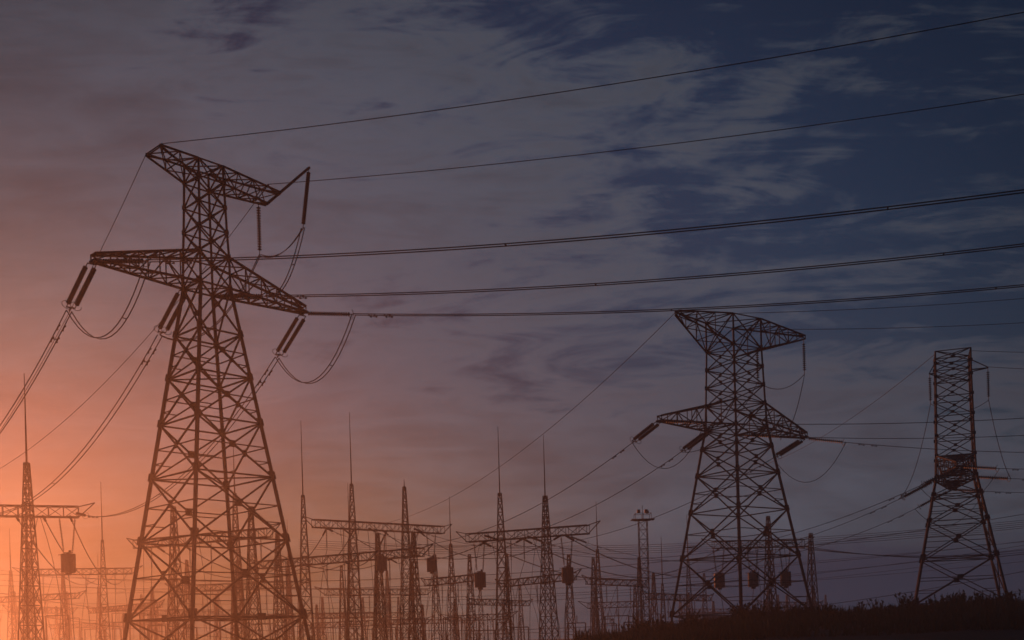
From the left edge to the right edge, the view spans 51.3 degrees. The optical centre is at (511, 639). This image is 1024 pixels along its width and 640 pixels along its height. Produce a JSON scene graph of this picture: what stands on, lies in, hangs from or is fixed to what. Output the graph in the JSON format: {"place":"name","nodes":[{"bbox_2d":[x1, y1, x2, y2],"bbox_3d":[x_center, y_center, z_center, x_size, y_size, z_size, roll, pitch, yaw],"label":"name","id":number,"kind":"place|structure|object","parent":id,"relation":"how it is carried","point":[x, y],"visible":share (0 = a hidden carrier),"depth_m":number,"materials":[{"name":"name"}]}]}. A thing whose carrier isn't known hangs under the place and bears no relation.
{"place":"outdoors","nodes":[
{"label":"outdoors","id":0,"kind":"place"},
{"bbox_2d":[0,0,1023,639],"label":"sky","id":1,"kind":"structure","parent":0,"point":[88,88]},
{"bbox_2d":[546,613,1023,639],"bbox_3d":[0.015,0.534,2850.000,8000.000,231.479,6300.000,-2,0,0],"label":"ground","id":2,"kind":"structure","parent":0,"point":[992,634],"depth_m":58.18,"materials":[{"name":"soil"}]},
{"bbox_2d":[0,373,826,639],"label":"substation gantries","id":3,"kind":"object","parent":2,"relation":"on","point":[386,618],"visible":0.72,"depth_m":203.12,"materials":[{"name":"metal"}]},
{"bbox_2d":[0,515,809,639],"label":"insulators","id":4,"kind":"object","parent":3,"relation":"attached to","point":[324,532],"visible":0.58,"depth_m":205.03,"materials":[{"name":"black glass"}]},
{"bbox_2d":[60,509,790,589],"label":"line traps","id":5,"kind":"object","parent":3,"relation":"hanging from","point":[68,563],"visible":0.93,"depth_m":178.98,"materials":[{"name":"black metal"}]},
{"bbox_2d":[0,12,1023,562],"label":"conductors","id":6,"kind":"object","parent":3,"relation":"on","point":[278,256],"visible":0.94,"depth_m":76.95,"materials":[{"name":"grey"}]},
{"bbox_2d":[0,514,1023,639],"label":"power lines","id":7,"kind":"object","parent":3,"relation":"attached to","point":[358,602],"visible":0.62,"depth_m":236.68,"materials":[{"name":"grey"}]},
{"bbox_2d":[89,144,1007,639],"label":"transmission towers","id":8,"kind":"structure","parent":2,"relation":"on","point":[951,484],"depth_m":82.12,"materials":[{"name":"metal"}]},
{"bbox_2d":[62,170,1010,544],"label":"tower insulators","id":9,"kind":"object","parent":8,"relation":"attached to","point":[650,428],"visible":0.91,"depth_m":86.52,"materials":[{"name":"black glass"}]},
{"bbox_2d":[572,588,1023,639],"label":"hill grass","id":10,"kind":"structure","parent":2,"relation":"on","point":[983,613],"depth_m":71.78,"materials":[{"name":"plant"}]}
]}

